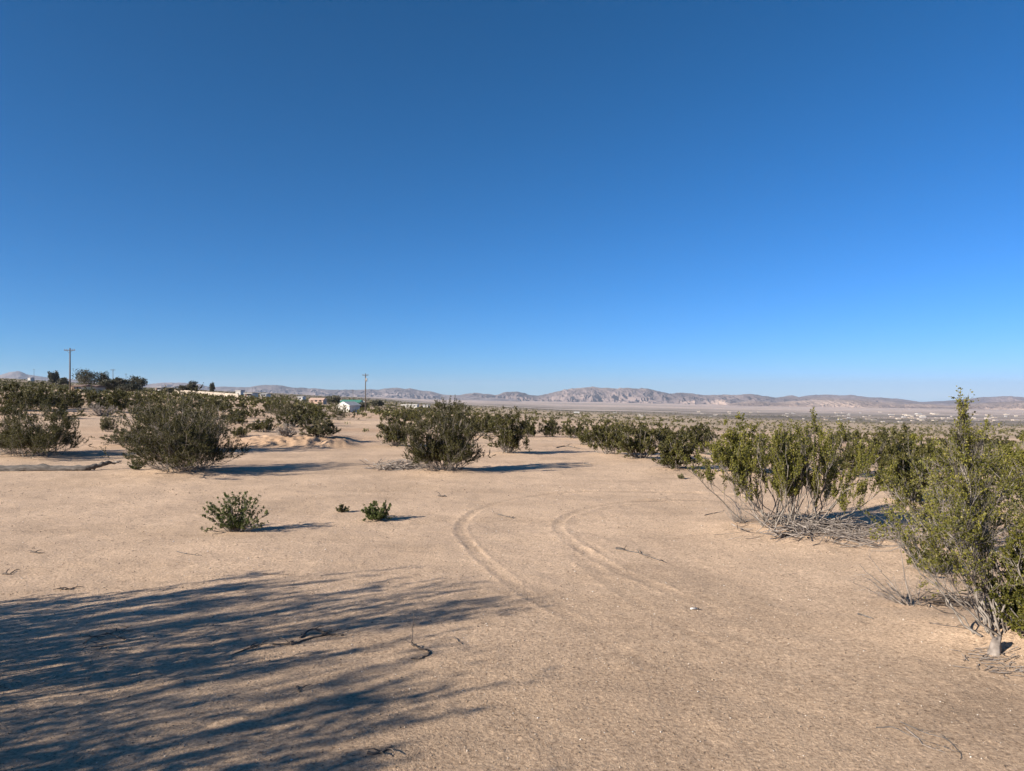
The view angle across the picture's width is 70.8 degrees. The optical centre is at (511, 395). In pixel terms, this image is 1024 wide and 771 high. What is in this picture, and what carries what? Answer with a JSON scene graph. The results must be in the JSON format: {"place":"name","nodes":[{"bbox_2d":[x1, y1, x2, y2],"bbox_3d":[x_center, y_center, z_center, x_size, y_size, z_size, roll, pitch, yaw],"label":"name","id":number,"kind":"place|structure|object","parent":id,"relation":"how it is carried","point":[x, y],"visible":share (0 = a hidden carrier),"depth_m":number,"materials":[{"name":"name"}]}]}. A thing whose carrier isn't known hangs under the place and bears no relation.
{"place":"outdoors","nodes":[
{"label":"outdoors","id":0,"kind":"place"},
{"bbox_2d":[0,371,519,400],"bbox_3d":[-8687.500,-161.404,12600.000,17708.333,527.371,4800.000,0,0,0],"label":"mountains","id":1,"kind":"structure","parent":0,"point":[409,393],"depth_m":11857.21,"materials":[{"name":"grey stone"}]},
{"bbox_2d":[0,378,1023,770],"bbox_3d":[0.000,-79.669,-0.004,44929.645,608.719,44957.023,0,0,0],"label":"ground","id":2,"kind":"structure","parent":0,"point":[276,464],"depth_m":5.43,"materials":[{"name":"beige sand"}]},
{"bbox_2d":[0,400,24,415],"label":"creosote bush","id":3,"kind":"object","parent":2,"relation":"on","point":[10,404],"visible":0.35,"depth_m":45.16,"materials":[{"name":"green plant"}]},
{"bbox_2d":[0,381,46,407],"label":"creosote bush","id":4,"kind":"object","parent":2,"relation":"on","point":[16,386],"visible":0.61,"depth_m":49.08,"materials":[{"name":"green plant"}]},
{"bbox_2d":[23,381,68,408],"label":"creosote bush","id":5,"kind":"object","parent":2,"relation":"on","point":[39,392],"visible":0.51,"depth_m":52.10,"materials":[{"name":"green plant"}]},
{"bbox_2d":[0,387,96,458],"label":"creosote bush","id":6,"kind":"object","parent":2,"relation":"on","point":[33,438],"visible":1,"depth_m":19.55,"materials":[{"name":"green plant"}]},
{"bbox_2d":[47,371,54,383],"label":"tree","id":7,"kind":"object","parent":2,"relation":"on","point":[50,376],"visible":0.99,"depth_m":519.00,"materials":[{"name":"green plant"}]},
{"bbox_2d":[0,460,121,470],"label":"fallen log","id":8,"kind":"object","parent":2,"relation":"on","point":[40,467],"visible":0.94,"depth_m":16.20,"materials":[{"name":"brown wood"}]},
{"bbox_2d":[55,377,68,384],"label":"tree","id":9,"kind":"object","parent":2,"relation":"on","point":[62,380],"visible":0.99,"depth_m":478.45,"materials":[{"name":"green plant"}]},
{"bbox_2d":[36,408,88,418],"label":"creosote bush","id":10,"kind":"object","parent":2,"relation":"on","point":[62,415],"visible":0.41,"depth_m":41.13,"materials":[{"name":"green plant"}]},
{"bbox_2d":[53,397,82,408],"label":"creosote bush","id":11,"kind":"object","parent":2,"relation":"on","point":[72,405],"visible":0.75,"depth_m":55.15,"materials":[{"name":"green plant"}]},
{"bbox_2d":[52,386,85,407],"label":"creosote bush","id":12,"kind":"object","parent":2,"relation":"on","point":[77,399],"visible":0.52,"depth_m":56.35,"materials":[{"name":"green plant"}]},
{"bbox_2d":[64,348,74,390],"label":"utility pole","id":13,"kind":"object","parent":2,"relation":"on","point":[70,351],"visible":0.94,"depth_m":171.87,"materials":[{"name":"brown wood"}]},
{"bbox_2d":[71,385,95,392],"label":"house","id":14,"kind":"structure","parent":2,"relation":"on","point":[80,387],"depth_m":216.27,"materials":[{"name":"beige paint"}]},
{"bbox_2d":[71,367,106,384],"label":"tree","id":15,"kind":"object","parent":2,"relation":"on","point":[83,378],"visible":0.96,"depth_m":259.09,"materials":[{"name":"green plant"}]},
{"bbox_2d":[74,386,106,404],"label":"creosote bush","id":16,"kind":"object","parent":2,"relation":"on","point":[89,397],"visible":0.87,"depth_m":73.23,"materials":[{"name":"green plant"}]},
{"bbox_2d":[85,402,117,415],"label":"dead bush","id":17,"kind":"object","parent":2,"relation":"on","point":[99,412],"visible":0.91,"depth_m":46.28,"materials":[{"name":"beige plant"}]},
{"bbox_2d":[96,371,109,384],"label":"tree","id":18,"kind":"object","parent":2,"relation":"on","point":[104,377],"visible":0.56,"depth_m":261.14,"materials":[{"name":"green plant"}]},
{"bbox_2d":[96,378,115,389],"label":"tree","id":19,"kind":"object","parent":2,"relation":"on","point":[107,384],"visible":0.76,"depth_m":254.05,"materials":[{"name":"green plant"}]},
{"bbox_2d":[79,624,133,652],"bbox_3d":[-2.801,1.667,5.009,0.416,0.054,0.577,0,0,0],"label":"brush pile","id":20,"kind":"object","parent":2,"relation":"on","point":[97,636],"visible":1,"depth_m":5.02,"materials":[{"name":"brown wood"}]},
{"bbox_2d":[99,410,118,431],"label":"creosote bush","id":21,"kind":"object","parent":2,"relation":"on","point":[107,421],"visible":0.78,"depth_m":30.95,"materials":[{"name":"green plant"}]},
{"bbox_2d":[90,427,133,444],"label":"creosote bush","id":22,"kind":"object","parent":2,"relation":"on","point":[112,439],"visible":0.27,"depth_m":23.61,"materials":[{"name":"green plant"}]},
{"bbox_2d":[91,388,145,411],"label":"creosote bush","id":23,"kind":"object","parent":2,"relation":"on","point":[116,401],"visible":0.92,"depth_m":53.66,"materials":[{"name":"green plant"}]},
{"bbox_2d":[111,376,127,389],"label":"tree","id":24,"kind":"object","parent":2,"relation":"on","point":[116,381],"visible":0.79,"depth_m":256.67,"materials":[{"name":"green plant"}]},
{"bbox_2d":[116,383,140,390],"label":"tree","id":25,"kind":"object","parent":2,"relation":"on","point":[129,387],"visible":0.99,"depth_m":246.61,"materials":[{"name":"green plant"}]},
{"bbox_2d":[127,459,143,469],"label":"young bush","id":26,"kind":"object","parent":2,"relation":"on","point":[132,467],"visible":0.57,"depth_m":16.17,"materials":[{"name":"green plant"}]},
{"bbox_2d":[127,375,147,391],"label":"tree","id":27,"kind":"object","parent":2,"relation":"on","point":[137,381],"visible":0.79,"depth_m":261.15,"materials":[{"name":"green plant"}]},
{"bbox_2d":[122,389,157,407],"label":"creosote bush","id":28,"kind":"object","parent":2,"relation":"on","point":[138,399],"visible":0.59,"depth_m":74.47,"materials":[{"name":"green plant"}]},
{"bbox_2d":[99,386,251,472],"bbox_3d":[-7.605,0.720,15.596,3.368,1.874,3.243,0,0,0],"label":"creosote bush","id":29,"kind":"object","parent":2,"relation":"on","point":[182,448],"visible":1,"depth_m":15.39,"materials":[{"name":"green plant"}]},
{"bbox_2d":[186,380,197,390],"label":"tree","id":30,"kind":"object","parent":2,"relation":"on","point":[192,385],"visible":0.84,"depth_m":329.21,"materials":[{"name":"green plant"}]},
{"bbox_2d":[177,390,238,396],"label":"long wall","id":31,"kind":"structure","parent":2,"relation":"on","point":[214,393],"depth_m":323.54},
{"bbox_2d":[215,401,233,412],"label":"creosote bush","id":32,"kind":"object","parent":2,"relation":"on","point":[227,405],"visible":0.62,"depth_m":69.97,"materials":[{"name":"green plant"}]},
{"bbox_2d":[200,491,268,532],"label":"young bush","id":33,"kind":"object","parent":2,"relation":"on","point":[239,523],"visible":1,"depth_m":8.99,"materials":[{"name":"green plant"}]},
{"bbox_2d":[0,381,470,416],"bbox_3d":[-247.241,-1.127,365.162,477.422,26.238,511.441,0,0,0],"label":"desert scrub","id":34,"kind":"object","parent":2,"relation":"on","point":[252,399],"visible":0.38,"depth_m":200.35,"materials":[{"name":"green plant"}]},
{"bbox_2d":[224,409,248,418],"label":"creosote bush","id":35,"kind":"object","parent":2,"relation":"on","point":[239,414],"visible":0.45,"depth_m":49.10,"materials":[{"name":"green plant"}]},
{"bbox_2d":[229,413,247,423],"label":"creosote bush","id":36,"kind":"object","parent":2,"relation":"on","point":[239,420],"visible":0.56,"depth_m":42.77,"materials":[{"name":"green plant"}]},
{"bbox_2d":[229,422,250,437],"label":"creosote bush","id":37,"kind":"object","parent":2,"relation":"on","point":[241,431],"visible":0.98,"depth_m":28.14,"materials":[{"name":"green plant"}]},
{"bbox_2d":[242,407,260,417],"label":"creosote bush","id":38,"kind":"object","parent":2,"relation":"on","point":[252,410],"visible":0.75,"depth_m":56.00,"materials":[{"name":"green plant"}]},
{"bbox_2d":[243,412,278,431],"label":"creosote bush","id":39,"kind":"object","parent":2,"relation":"on","point":[258,425],"visible":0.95,"depth_m":33.04,"materials":[{"name":"green plant"}]},
{"bbox_2d":[257,395,300,418],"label":"creosote bush","id":40,"kind":"object","parent":2,"relation":"on","point":[286,409],"visible":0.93,"depth_m":57.39,"materials":[{"name":"green plant"}]},
{"bbox_2d":[275,422,297,436],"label":"dead bush","id":41,"kind":"object","parent":2,"relation":"on","point":[284,432],"visible":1,"depth_m":25.42,"materials":[{"name":"grey plant"}]},
{"bbox_2d":[232,632,343,654],"bbox_3d":[-1.536,1.677,4.946,0.747,0.047,0.159,0,0,-28],"label":"stick","id":42,"kind":"object","parent":2,"relation":"on","point":[321,635],"visible":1,"depth_m":4.92,"materials":[{"name":"brown wood"}]},
{"bbox_2d":[276,410,312,426],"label":"creosote bush","id":43,"kind":"object","parent":2,"relation":"on","point":[294,420],"visible":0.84,"depth_m":41.07,"materials":[{"name":"green plant"}]},
{"bbox_2d":[289,401,315,416],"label":"creosote bush","id":44,"kind":"object","parent":2,"relation":"on","point":[308,409],"visible":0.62,"depth_m":66.37,"materials":[{"name":"green plant"}]},
{"bbox_2d":[302,411,330,424],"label":"creosote bush","id":45,"kind":"object","parent":2,"relation":"on","point":[315,414],"visible":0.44,"depth_m":46.04,"materials":[{"name":"green plant"}]},
{"bbox_2d":[309,398,326,403],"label":"house","id":46,"kind":"structure","parent":2,"relation":"on","point":[322,400],"depth_m":400.31,"materials":[{"name":"beige paint"}]},
{"bbox_2d":[298,415,340,437],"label":"creosote bush","id":47,"kind":"object","parent":2,"relation":"on","point":[317,427],"visible":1,"depth_m":25.24,"materials":[{"name":"green plant"}]},
{"bbox_2d":[299,626,340,637],"bbox_3d":[-1.365,1.668,5.116,0.286,0.056,0.118,0,0,-17],"label":"stick","id":48,"kind":"object","parent":2,"relation":"on","point":[304,634],"visible":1,"depth_m":5.11,"materials":[{"name":"brown wood"}]},
{"bbox_2d":[325,395,340,404],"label":"tree","id":49,"kind":"object","parent":2,"relation":"on","point":[333,398],"visible":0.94,"depth_m":418.38,"materials":[{"name":"green plant"}]},
{"bbox_2d":[318,402,363,419],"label":"creosote bush","id":50,"kind":"object","parent":2,"relation":"on","point":[338,413],"visible":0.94,"depth_m":64.87,"materials":[{"name":"green plant"}]},
{"bbox_2d":[336,504,348,512],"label":"young bush","id":51,"kind":"object","parent":2,"relation":"on","point":[345,509],"visible":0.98,"depth_m":10.51,"materials":[{"name":"green plant"}]},
{"bbox_2d":[336,401,360,411],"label":"shed","id":52,"kind":"structure","parent":2,"relation":"on","point":[351,405],"depth_m":205.75,"materials":[{"name":"white paint"}]},
{"bbox_2d":[370,400,383,405],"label":"tree","id":53,"kind":"object","parent":2,"relation":"on","point":[377,403],"visible":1,"depth_m":417.82,"materials":[{"name":"green plant"}]},
{"bbox_2d":[361,499,394,521],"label":"young bush","id":54,"kind":"object","parent":2,"relation":"on","point":[372,512],"visible":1,"depth_m":9.84,"materials":[{"name":"green plant"}]},
{"bbox_2d":[367,745,394,754],"bbox_3d":[-0.627,1.693,3.424,0.132,0.033,0.117,0,0,-19],"label":"stick","id":55,"kind":"object","parent":2,"relation":"on","point":[375,753],"visible":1,"depth_m":3.43,"materials":[{"name":"wood"}]},
{"bbox_2d":[376,404,415,445],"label":"creosote bush","id":56,"kind":"object","parent":2,"relation":"on","point":[391,433],"visible":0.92,"depth_m":23.65,"materials":[{"name":"green plant"}]},
{"bbox_2d":[360,457,440,470],"bbox_3d":[-2.534,1.563,16.913,2.040,0.306,1.813,0,0,0],"label":"brush pile","id":57,"kind":"object","parent":2,"relation":"on","point":[396,465],"visible":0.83,"depth_m":16.69,"materials":[{"name":"grey wood"}]},
{"bbox_2d":[406,408,422,420],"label":"creosote bush","id":58,"kind":"object","parent":2,"relation":"on","point":[410,418],"visible":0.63,"depth_m":66.48,"materials":[{"name":"green plant"}]},
{"bbox_2d":[404,640,430,659],"bbox_3d":[-0.625,1.666,4.770,0.148,0.064,0.276,0,0,-21],"label":"stick","id":59,"kind":"object","parent":2,"relation":"on","point":[418,647],"visible":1,"depth_m":4.79,"materials":[{"name":"brown wood"}]},
{"bbox_2d":[412,413,435,431],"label":"creosote bush","id":60,"kind":"object","parent":2,"relation":"on","point":[419,426],"visible":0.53,"depth_m":37.59,"materials":[{"name":"green plant"}]},
{"bbox_2d":[397,395,495,470],"bbox_3d":[-1.440,0.823,15.947,2.206,1.743,1.914,0,0,-31],"label":"creosote bush","id":61,"kind":"object","parent":2,"relation":"on","point":[450,445],"visible":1,"depth_m":15.81,"materials":[{"name":"green plant"}]},
{"bbox_2d":[464,409,499,435],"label":"creosote bush","id":62,"kind":"object","parent":2,"relation":"on","point":[484,425],"visible":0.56,"depth_m":29.68,"materials":[{"name":"green plant"}]},
{"bbox_2d":[483,406,531,452],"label":"creosote bush","id":63,"kind":"object","parent":2,"relation":"on","point":[508,440],"visible":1,"depth_m":20.85,"materials":[{"name":"green plant"}]},
{"bbox_2d":[0,378,1023,438],"bbox_3d":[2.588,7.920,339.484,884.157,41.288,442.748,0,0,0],"label":"desert scrub","id":64,"kind":"object","parent":2,"relation":"on","point":[600,420],"visible":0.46,"depth_m":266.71,"materials":[{"name":"green plant"}]},
{"bbox_2d":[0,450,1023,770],"bbox_3d":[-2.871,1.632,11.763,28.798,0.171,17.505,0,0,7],"label":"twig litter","id":65,"kind":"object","parent":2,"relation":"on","point":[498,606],"visible":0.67,"depth_m":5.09,"materials":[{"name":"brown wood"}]},
{"bbox_2d":[517,412,543,436],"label":"creosote bush","id":66,"kind":"object","parent":2,"relation":"on","point":[533,430],"visible":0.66,"depth_m":31.20,"materials":[{"name":"green plant"}]},
{"bbox_2d":[537,419,563,436],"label":"creosote bush","id":67,"kind":"object","parent":2,"relation":"on","point":[547,429],"visible":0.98,"depth_m":31.40,"materials":[{"name":"green plant"}]},
{"bbox_2d":[82,402,1022,447],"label":"desert scrub","id":68,"kind":"object","parent":2,"relation":"on","point":[1021,444],"visible":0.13,"depth_m":59.08,"materials":[{"name":"green plant"}]},
{"bbox_2d":[561,420,585,437],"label":"creosote bush","id":69,"kind":"object","parent":2,"relation":"on","point":[569,430],"visible":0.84,"depth_m":28.75,"materials":[{"name":"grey plant"}]},
{"bbox_2d":[572,421,599,444],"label":"creosote bush","id":70,"kind":"object","parent":2,"relation":"on","point":[582,439],"visible":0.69,"depth_m":24.70,"materials":[{"name":"green plant"}]},
{"bbox_2d":[584,418,635,453],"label":"creosote bush","id":71,"kind":"object","parent":2,"relation":"on","point":[606,438],"visible":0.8,"depth_m":20.53,"materials":[{"name":"green plant"}]},
{"bbox_2d":[615,546,665,562],"bbox_3d":[1.373,1.676,7.718,0.185,0.074,0.779,0,0,-34],"label":"stick","id":72,"kind":"object","parent":2,"relation":"on","point":[618,548],"visible":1,"depth_m":7.84,"materials":[{"name":"wood"}]},
{"bbox_2d":[613,420,676,458],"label":"creosote bush","id":73,"kind":"object","parent":2,"relation":"on","point":[641,443],"visible":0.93,"depth_m":18.94,"materials":[{"name":"green plant"}]},
{"bbox_2d":[650,419,683,444],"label":"creosote bush","id":74,"kind":"object","parent":2,"relation":"on","point":[666,432],"visible":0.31,"depth_m":24.35,"materials":[{"name":"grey plant"}]},
{"bbox_2d":[652,431,700,468],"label":"creosote bush","id":75,"kind":"object","parent":2,"relation":"on","point":[670,457],"visible":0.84,"depth_m":16.43,"materials":[{"name":"green plant"}]},
{"bbox_2d":[674,421,718,453],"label":"creosote bush","id":76,"kind":"object","parent":2,"relation":"on","point":[706,437],"visible":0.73,"depth_m":20.92,"materials":[{"name":"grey plant"}]},
{"bbox_2d":[697,411,770,471],"bbox_3d":[4.948,1.004,15.705,1.694,1.343,1.411,0,0,-29],"label":"creosote bush","id":77,"kind":"object","parent":2,"relation":"on","point":[732,438],"visible":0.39,"depth_m":15.56,"materials":[{"name":"green plant"}]},
{"bbox_2d":[725,506,749,523],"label":"dead bush","id":78,"kind":"object","parent":2,"relation":"on","point":[733,517],"visible":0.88,"depth_m":9.30,"materials":[{"name":"beige plant"}]},
{"bbox_2d":[673,406,897,530],"bbox_3d":[3.377,0.894,9.163,2.700,1.551,1.767,0,0,0],"label":"creosote bush","id":79,"kind":"object","parent":2,"relation":"on","point":[790,463],"visible":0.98,"depth_m":8.88,"materials":[{"name":"green plant"}]},
{"bbox_2d":[759,523,812,539],"bbox_3d":[3.244,1.607,8.514,0.634,0.161,0.448,0,0,17],"label":"brush pile","id":80,"kind":"object","parent":2,"relation":"on","point":[783,534],"visible":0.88,"depth_m":8.51,"materials":[{"name":"grey wood"}]},
{"bbox_2d":[716,508,945,550],"bbox_3d":[3.962,1.557,8.631,2.944,0.283,1.656,0,0,18],"label":"brush pile","id":81,"kind":"object","parent":2,"relation":"on","point":[848,532],"visible":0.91,"depth_m":8.55,"materials":[{"name":"grey wood"}]},
{"bbox_2d":[830,427,861,442],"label":"creosote bush","id":82,"kind":"object","parent":2,"relation":"on","point":[845,438],"visible":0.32,"depth_m":39.97,"materials":[{"name":"green plant"}]},
{"bbox_2d":[817,429,874,474],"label":"creosote bush","id":83,"kind":"object","parent":2,"relation":"on","point":[847,453],"visible":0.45,"depth_m":14.79,"materials":[{"name":"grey plant"}]},
{"bbox_2d":[850,546,924,605],"bbox_3d":[3.072,1.470,5.884,0.554,0.500,0.388,0,0,33],"label":"dead bush","id":84,"kind":"object","parent":2,"relation":"on","point":[903,598],"visible":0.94,"depth_m":5.80,"materials":[{"name":"grey wood"}]},
{"bbox_2d":[864,427,910,467],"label":"creosote bush","id":85,"kind":"object","parent":2,"relation":"on","point":[882,439],"visible":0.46,"depth_m":16.47,"materials":[{"name":"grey plant"}]},
{"bbox_2d":[844,423,947,501],"bbox_3d":[6.181,1.053,11.323,1.558,1.270,1.067,0,0,0],"label":"creosote bush","id":86,"kind":"object","parent":2,"relation":"on","point":[904,466],"visible":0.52,"depth_m":11.16,"materials":[{"name":"green plant"}]},
{"bbox_2d":[876,726,956,751],"bbox_3d":[2.007,1.692,3.573,0.071,0.018,0.368,0,0,-41],"label":"stick","id":87,"kind":"object","parent":2,"relation":"on","point":[911,735],"visible":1,"depth_m":3.62,"materials":[{"name":"brown wood"}]},
{"bbox_2d":[897,433,953,471],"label":"creosote bush","id":88,"kind":"object","parent":2,"relation":"on","point":[912,436],"visible":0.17,"depth_m":15.49,"materials":[{"name":"green plant"}]},
{"bbox_2d":[900,721,961,759],"bbox_3d":[2.101,1.688,3.564,0.094,0.024,0.388,0,0,-12],"label":"stick","id":89,"kind":"object","parent":2,"relation":"on","point":[931,734],"visible":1,"depth_m":3.60,"materials":[{"name":"wood"}]},
{"bbox_2d":[896,528,967,574],"bbox_3d":[4.077,1.498,6.940,0.700,0.469,0.479,0,0,-21],"label":"young bush","id":90,"kind":"object","parent":2,"relation":"on","point":[913,552],"visible":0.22,"depth_m":6.91,"materials":[{"name":"green plant"}]},
{"bbox_2d":[855,385,1023,636],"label":"creosote bush","id":91,"kind":"object","parent":2,"relation":"on","point":[975,536],"visible":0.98,"depth_m":4.96,"materials":[{"name":"green plant"}]},
{"bbox_2d":[876,429,1023,551],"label":"creosote bush","id":92,"kind":"object","parent":2,"relation":"on","point":[942,459],"visible":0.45,"depth_m":7.77,"materials":[{"name":"green plant"}]},
{"bbox_2d":[907,586,1011,617],"bbox_3d":[3.562,1.625,5.777,0.790,0.124,0.785,0,0,28],"label":"brush pile","id":93,"kind":"object","parent":2,"relation":"on","point":[939,601],"visible":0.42,"depth_m":5.81,"materials":[{"name":"brown wood"}]},
{"bbox_2d":[941,426,1015,472],"bbox_3d":[9.761,1.124,14.985,1.287,1.044,1.263,0,0,-2],"label":"creosote bush","id":94,"kind":"object","parent":2,"relation":"on","point":[991,444],"visible":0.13,"depth_m":14.81,"materials":[{"name":"green plant"}]},
{"bbox_2d":[948,643,1023,677],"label":"brush pile","id":95,"kind":"object","parent":2,"relation":"on","point":[993,660],"visible":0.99,"depth_m":4.49,"materials":[{"name":"grey wood"}]},
{"bbox_2d":[987,635,1001,655],"bbox_3d":[3.093,1.613,4.623,0.086,0.154,0.083,0,0,37],"label":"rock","id":96,"kind":"object","parent":2,"relation":"on","point":[994,648],"visible":0.96,"depth_m":4.60,"materials":[{"name":"white stone"}]},
{"bbox_2d":[974,436,1023,500],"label":"creosote bush","id":97,"kind":"object","parent":2,"relation":"on","point":[1007,456],"visible":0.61,"depth_m":10.07,"materials":[{"name":"green plant"}]},
{"bbox_2d":[977,518,1023,638],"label":"creosote bush","id":98,"kind":"object","parent":2,"relation":"on","point":[1014,604],"visible":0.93,"depth_m":4.77,"materials":[{"name":"green plant"}]},
{"bbox_2d":[989,435,1014,447],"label":"creosote bush","id":99,"kind":"object","parent":2,"relation":"on","point":[1005,442],"visible":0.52,"depth_m":38.15,"materials":[{"name":"green plant"}]},
{"bbox_2d":[983,431,1023,474],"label":"creosote bush","id":100,"kind":"object","parent":2,"relation":"on","point":[1020,438],"visible":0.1,"depth_m":14.49,"materials":[{"name":"green plant"}]},
{"bbox_2d":[0,0,1023,401],"label":"sky","id":101,"kind":"structure","parent":0,"point":[771,198],"materials":[{"name":"blue"}]},
{"bbox_2d":[421,386,929,404],"bbox_3d":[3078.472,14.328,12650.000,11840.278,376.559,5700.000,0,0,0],"label":"mountains","id":102,"kind":"structure","parent":0,"point":[621,395],"depth_m":12132.92,"materials":[{"name":"grey stone"}]},
{"bbox_2d":[728,400,1023,409],"bbox_3d":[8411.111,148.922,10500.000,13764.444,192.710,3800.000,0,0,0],"label":"hills","id":103,"kind":"structure","parent":0,"point":[1014,405],"depth_m":10234.81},
{"bbox_2d":[775,395,1023,405],"bbox_3d":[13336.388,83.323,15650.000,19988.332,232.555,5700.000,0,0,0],"label":"mountains","id":104,"kind":"structure","parent":0,"point":[989,399],"depth_m":14932.36,"materials":[{"name":"grey stone"}]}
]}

